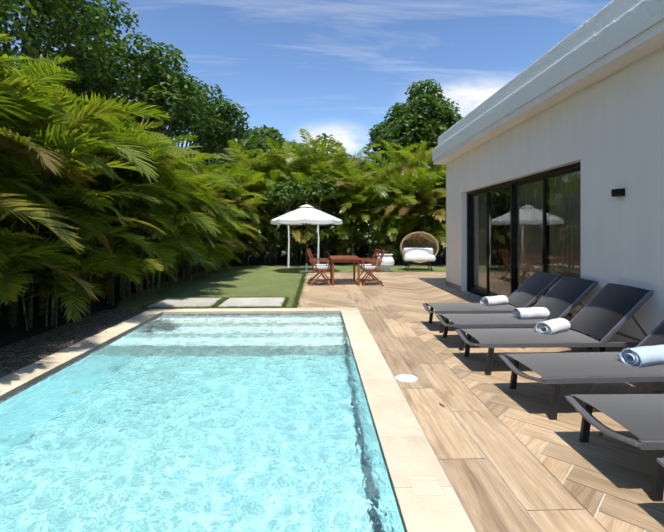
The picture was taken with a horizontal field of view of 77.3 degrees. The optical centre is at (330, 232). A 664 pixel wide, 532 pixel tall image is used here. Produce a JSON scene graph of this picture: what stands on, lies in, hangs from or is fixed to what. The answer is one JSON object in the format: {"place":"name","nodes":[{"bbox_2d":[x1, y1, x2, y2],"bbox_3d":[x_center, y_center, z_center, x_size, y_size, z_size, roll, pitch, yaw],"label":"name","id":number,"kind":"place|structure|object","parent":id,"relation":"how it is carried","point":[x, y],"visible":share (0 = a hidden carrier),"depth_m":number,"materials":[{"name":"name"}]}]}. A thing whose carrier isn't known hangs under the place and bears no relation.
{"place":"outdoors","nodes":[
{"label":"outdoors","id":0,"kind":"place"},
{"bbox_2d":[0,313,340,402],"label":"pool basin","id":1,"kind":"object","parent":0,"point":[147,323],"depth_m":7.19,"materials":[{"name":"paint"}]},
{"bbox_2d":[0,315,403,531],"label":"pool water","id":2,"kind":"structure","parent":1,"relation":"in","point":[238,423],"depth_m":3.10,"materials":[{"name":"blue liquid"}]},
{"bbox_2d":[0,273,663,436],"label":"fallen leaves litter","id":3,"kind":"object","parent":2,"relation":"on","point":[32,360],"visible":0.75,"depth_m":4.89,"materials":[{"name":"brown plant"}]},
{"bbox_2d":[0,308,474,531],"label":"pool coping","id":4,"kind":"object","parent":1,"relation":"on","point":[406,450],"visible":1,"depth_m":3.50,"materials":[{"name":"stone"}]},
{"bbox_2d":[409,477,445,495],"bbox_3d":[0.551,1.451,2.374,0.170,0.006,0.170,0,0,-2],"label":"coping cover plate","id":5,"kind":"object","parent":4,"relation":"on","point":[426,486],"visible":1,"depth_m":2.37,"materials":[{"name":"stone"}]},
{"bbox_2d":[0,252,445,347],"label":"planting bed soil","id":6,"kind":"structure","parent":0,"point":[9,335],"depth_m":8.21,"materials":[{"name":"black soil"}]},
{"bbox_2d":[0,34,282,330],"bbox_3d":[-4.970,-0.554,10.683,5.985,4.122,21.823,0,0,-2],"label":"palm plants","id":7,"kind":"object","parent":6,"relation":"on","point":[191,222],"visible":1,"depth_m":6.85,"materials":[{"name":"green plant"}]},
{"bbox_2d":[18,167,445,293],"bbox_3d":[-3.158,-0.968,16.846,20.814,6.065,39.146,0,0,41],"label":"hedge shrub","id":8,"kind":"object","parent":6,"relation":"on","point":[363,251],"visible":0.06,"depth_m":23.57,"materials":[{"name":"green plant"}]},
{"bbox_2d":[209,128,445,264],"bbox_3d":[4.285,-1.717,20.874,21.320,6.377,7.918,0,0,-2],"label":"palm hedge","id":9,"kind":"object","parent":6,"relation":"on","point":[421,189],"visible":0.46,"depth_m":19.21,"materials":[{"name":"green plant"}]},
{"bbox_2d":[113,233,445,309],"bbox_3d":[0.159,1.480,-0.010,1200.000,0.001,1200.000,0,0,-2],"label":"lawn","id":10,"kind":"structure","parent":0,"point":[277,281],"depth_m":11.96,"materials":[{"name":"green plant"}]},
{"bbox_2d":[0,309,149,377],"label":"gravel strip","id":11,"kind":"object","parent":10,"relation":"on","point":[88,328],"visible":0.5,"depth_m":5.66,"materials":[{"name":"grey gravel"}]},
{"bbox_2d":[0,0,270,165],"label":"broadleaf trees","id":12,"kind":"object","parent":10,"relation":"on","point":[178,96],"visible":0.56,"depth_m":23.62,"materials":[{"name":"green plant"}]},
{"bbox_2d":[147,297,284,307],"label":"stepping stones","id":13,"kind":"object","parent":10,"relation":"on","point":[203,302],"visible":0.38,"depth_m":8.54,"materials":[{"name":"beige stone"}]},
{"bbox_2d":[140,271,444,309],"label":"lawn edge grass tufts","id":14,"kind":"object","parent":10,"relation":"on","point":[302,280],"visible":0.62,"depth_m":8.45,"materials":[{"name":"green plant"}]},
{"bbox_2d":[280,194,322,267],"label":"whitewashed sapling trunks","id":15,"kind":"object","parent":10,"relation":"on","point":[288,265],"visible":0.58,"depth_m":17.34,"materials":[{"name":"white paint"}]},
{"bbox_2d":[263,173,339,207],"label":"sapling crowns","id":16,"kind":"object","parent":15,"relation":"attached to","point":[297,190],"visible":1,"depth_m":17.36,"materials":[{"name":"green plant"}]},
{"bbox_2d":[270,201,341,272],"bbox_3d":[-0.890,0.173,15.315,2.451,2.615,2.451,0,0,-24],"label":"garden parasol","id":17,"kind":"object","parent":10,"relation":"on","point":[305,214],"visible":1,"depth_m":14.60,"materials":[{"name":"fabric"}]},
{"bbox_2d":[211,125,451,248],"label":"broadleaf trees","id":18,"kind":"object","parent":10,"relation":"on","point":[256,138],"visible":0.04,"depth_m":30.77,"materials":[{"name":"green plant"}]},
{"bbox_2d":[376,254,393,271],"bbox_3d":[2.032,1.153,15.610,0.715,0.655,0.715,0,0,-2],"label":"urn planter","id":19,"kind":"object","parent":10,"relation":"on","point":[387,265],"visible":0.62,"depth_m":15.34,"materials":[{"name":"ceramic"}]},
{"bbox_2d":[364,79,462,173],"bbox_3d":[6.774,-4.932,30.683,8.464,12.879,8.229,0,0,-2],"label":"tall tree","id":20,"kind":"object","parent":10,"relation":"on","point":[428,117],"visible":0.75,"depth_m":28.83,"materials":[{"name":"green plant"}]},
{"bbox_2d":[400,232,438,270],"bbox_3d":[3.426,0.729,16.146,1.456,1.512,0.727,0,0,4],"label":"chair frame","id":21,"kind":"object","parent":10,"relation":"on","point":[419,262],"visible":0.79,"depth_m":15.88,"materials":[{"name":"brown wicker"}]},
{"bbox_2d":[400,233,436,261],"bbox_3d":[3.431,0.600,16.232,1.477,1.215,0.780,0,0,4],"label":"wicker chair backrest","id":22,"kind":"object","parent":21,"relation":"attached to","point":[416,237],"visible":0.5,"depth_m":16.43,"materials":[{"name":"brown wicker"}]},
{"bbox_2d":[403,248,435,260],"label":"wicker pod cushions","id":23,"kind":"object","parent":22,"relation":"in","point":[419,254],"visible":0.92,"depth_m":16.16,"materials":[{"name":"white fabric"}]},
{"bbox_2d":[300,272,663,531],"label":"floor joints","id":24,"kind":"object","parent":10,"relation":"on","point":[501,422],"visible":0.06,"depth_m":3.07,"materials":[{"name":"white"}]},
{"bbox_2d":[297,272,663,531],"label":"deck planks","id":25,"kind":"object","parent":24,"relation":"on","point":[489,501],"visible":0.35,"depth_m":3.11,"materials":[{"name":"wood"}]},
{"bbox_2d":[307,250,329,285],"bbox_3d":[-0.347,0.979,11.528,0.622,0.973,0.612,0,0,-6],"label":"folding chair","id":26,"kind":"object","parent":25,"relation":"on","point":[317,269],"visible":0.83,"depth_m":11.26,"materials":[{"name":"red wood"}]},
{"bbox_2d":[314,266,327,268],"bbox_3d":[-0.277,0.989,11.535,0.420,0.046,0.480,0,0,-6],"label":"seat cushion","id":27,"kind":"object","parent":26,"relation":"on","point":[322,267],"visible":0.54,"depth_m":11.33,"materials":[{"name":"white fabric"}]},
{"bbox_2d":[307,249,329,279],"bbox_3d":[-0.353,0.979,12.333,0.622,0.973,0.612,0,0,3],"label":"folding chair","id":28,"kind":"object","parent":25,"relation":"on","point":[310,252],"visible":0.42,"depth_m":12.34,"materials":[{"name":"red wood"}]},
{"bbox_2d":[329,255,360,285],"bbox_3d":[0.390,1.085,11.954,0.820,0.740,1.500,0,0,-2],"label":"dining table","id":29,"kind":"object","parent":25,"relation":"on","point":[353,259],"visible":1,"depth_m":11.27,"materials":[{"name":"red wood"}]},
{"bbox_2d":[356,248,380,281],"bbox_3d":[1.118,0.979,12.351,0.622,0.973,0.612,0,0,-7],"label":"folding chair","id":30,"kind":"object","parent":25,"relation":"on","point":[374,258],"visible":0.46,"depth_m":12.16,"materials":[{"name":"red wood"}]},
{"bbox_2d":[362,249,384,285],"bbox_3d":[1.175,0.979,11.527,0.622,0.973,0.612,0,0,2],"label":"folding chair","id":31,"kind":"object","parent":25,"relation":"on","point":[379,261],"visible":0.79,"depth_m":11.25,"materials":[{"name":"red wood"}]},
{"bbox_2d":[363,266,377,268],"bbox_3d":[1.104,0.989,11.530,0.420,0.046,0.480,0,0,2],"label":"seat cushion","id":32,"kind":"object","parent":31,"relation":"on","point":[369,267],"visible":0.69,"depth_m":11.33,"materials":[{"name":"white fabric"}]},
{"bbox_2d":[395,374,417,381],"bbox_3d":[0.754,1.447,4.132,0.224,0.013,0.224,0,0,-2],"label":"skimmer lid","id":33,"kind":"object","parent":25,"relation":"on","point":[406,377],"visible":1,"depth_m":4.11,"materials":[{"name":"white plastic"}]},
{"bbox_2d":[422,271,561,332],"bbox_3d":[2.436,1.039,6.327,1.930,0.839,0.662,0,0,-1],"label":"sun lounger","id":34,"kind":"object","parent":25,"relation":"on","point":[532,289],"visible":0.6,"depth_m":6.17,"materials":[{"name":"grey fabric"}]},
{"bbox_2d":[480,295,507,305],"bbox_3d":[2.519,1.062,6.387,0.439,0.166,0.207,0,0,-26],"label":"towel roll","id":35,"kind":"object","parent":34,"relation":"on","point":[494,300],"visible":0.98,"depth_m":6.31,"materials":[{"name":"white fabric"}]},
{"bbox_2d":[436,276,597,350],"bbox_3d":[2.432,1.032,5.461,1.930,0.853,0.662,0,0,-3],"label":"sun lounger","id":36,"kind":"object","parent":25,"relation":"on","point":[564,296],"visible":0.69,"depth_m":5.32,"materials":[{"name":"grey fabric"}]},
{"bbox_2d":[513,307,549,318],"bbox_3d":[2.613,1.062,5.410,0.439,0.166,0.208,0,0,-10],"label":"towel roll","id":37,"kind":"object","parent":36,"relation":"on","point":[533,313],"visible":0.96,"depth_m":5.33,"materials":[{"name":"white fabric"}]},
{"bbox_2d":[456,283,654,374],"bbox_3d":[2.439,1.025,4.569,1.930,0.866,0.662,0,0,-1],"label":"sun lounger","id":38,"kind":"object","parent":25,"relation":"on","point":[606,313],"visible":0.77,"depth_m":4.42,"materials":[{"name":"grey fabric"}]},
{"bbox_2d":[534,318,570,334],"bbox_3d":[2.485,1.062,4.654,0.439,0.166,0.207,0,0,-35],"label":"towel roll","id":39,"kind":"object","parent":38,"relation":"on","point":[553,326],"visible":0.98,"depth_m":4.57,"materials":[{"name":"white fabric"}]},
{"bbox_2d":[499,320,663,419],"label":"sun lounger","id":40,"kind":"object","parent":25,"relation":"on","point":[556,370],"visible":0.92,"depth_m":3.43,"materials":[{"name":"grey fabric"}]},
{"bbox_2d":[617,345,663,366],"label":"towel roll","id":41,"kind":"object","parent":40,"relation":"on","point":[642,356],"visible":1,"depth_m":3.48,"materials":[{"name":"white fabric"}]},
{"bbox_2d":[565,394,663,500],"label":"sun lounger","id":42,"kind":"object","parent":25,"relation":"on","point":[640,416],"visible":1,"depth_m":2.55,"materials":[{"name":"grey fabric"}]},
{"bbox_2d":[657,456,663,466],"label":"sun lounger","id":43,"kind":"object","parent":25,"relation":"on","point":[660,461],"visible":1,"depth_m":2.08,"materials":[{"name":"grey metal"}]},
{"bbox_2d":[446,46,663,347],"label":"villa walls","id":44,"kind":"structure","parent":10,"relation":"on","point":[607,132],"depth_m":5.11,"materials":[{"name":"white paint"}]},
{"bbox_2d":[478,194,485,292],"bbox_3d":[3.640,0.100,9.834,0.094,2.680,0.550,0,0,-2],"label":"glass door panel","id":45,"kind":"object","parent":44,"relation":"attached to","point":[481,252],"depth_m":9.91,"materials":[{"name":"glass"}]},
{"bbox_2d":[492,188,509,297],"bbox_3d":[3.765,0.100,9.037,0.124,2.680,0.950,0,0,-2],"label":"glass door panel","id":46,"kind":"object","parent":44,"relation":"attached to","point":[502,283],"depth_m":9.01,"materials":[{"name":"clear glass"}]},
{"bbox_2d":[467,162,580,332],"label":"sliding door frames","id":47,"kind":"structure","parent":44,"relation":"attached to","point":[544,177],"depth_m":7.87,"materials":[{"name":"black metal"}]},
{"bbox_2d":[472,172,580,318],"bbox_3d":[3.474,0.245,7.887,0.050,2.218,4.400,0,0,-2],"label":"sliding door glass","id":48,"kind":"object","parent":47,"relation":"in","point":[505,293],"visible":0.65,"depth_m":7.70,"materials":[{"name":"glass"}]},
{"bbox_2d":[446,281,626,351],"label":"wall baseboard","id":49,"kind":"structure","parent":44,"relation":"attached to","point":[607,349],"depth_m":5.22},
{"bbox_2d":[432,0,663,160],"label":"roof","id":50,"kind":"structure","parent":44,"relation":"on","point":[611,26],"depth_m":5.53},
{"bbox_2d":[518,172,577,319],"bbox_3d":[3.899,0.100,7.416,0.086,2.680,2.200,0,0,-2],"label":"sliding glass door","id":51,"kind":"object","parent":44,"relation":"attached to","point":[569,236],"depth_m":7.26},
{"bbox_2d":[433,19,663,164],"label":"roof fascia","id":52,"kind":"structure","parent":44,"relation":"attached to","point":[649,40],"depth_m":5.34,"materials":[{"name":"white paint"}]},
{"bbox_2d":[577,171,580,311],"bbox_3d":[3.765,0.100,5.961,0.094,2.680,0.600,0,0,-2],"label":"door frame","id":53,"kind":"object","parent":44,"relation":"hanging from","point":[578,232],"depth_m":6.23,"materials":[{"name":"black metal"}]},
{"bbox_2d":[611,188,624,196],"bbox_3d":[3.338,-0.459,4.816,0.090,0.091,0.110,0,0,-2],"label":"wall lamp","id":54,"kind":"object","parent":44,"relation":"attached to","point":[617,192],"visible":1,"depth_m":4.77,"materials":[{"name":"black metal"}]},
{"bbox_2d":[1,0,612,232],"label":"sky","id":55,"kind":"structure","parent":0,"point":[336,68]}
]}

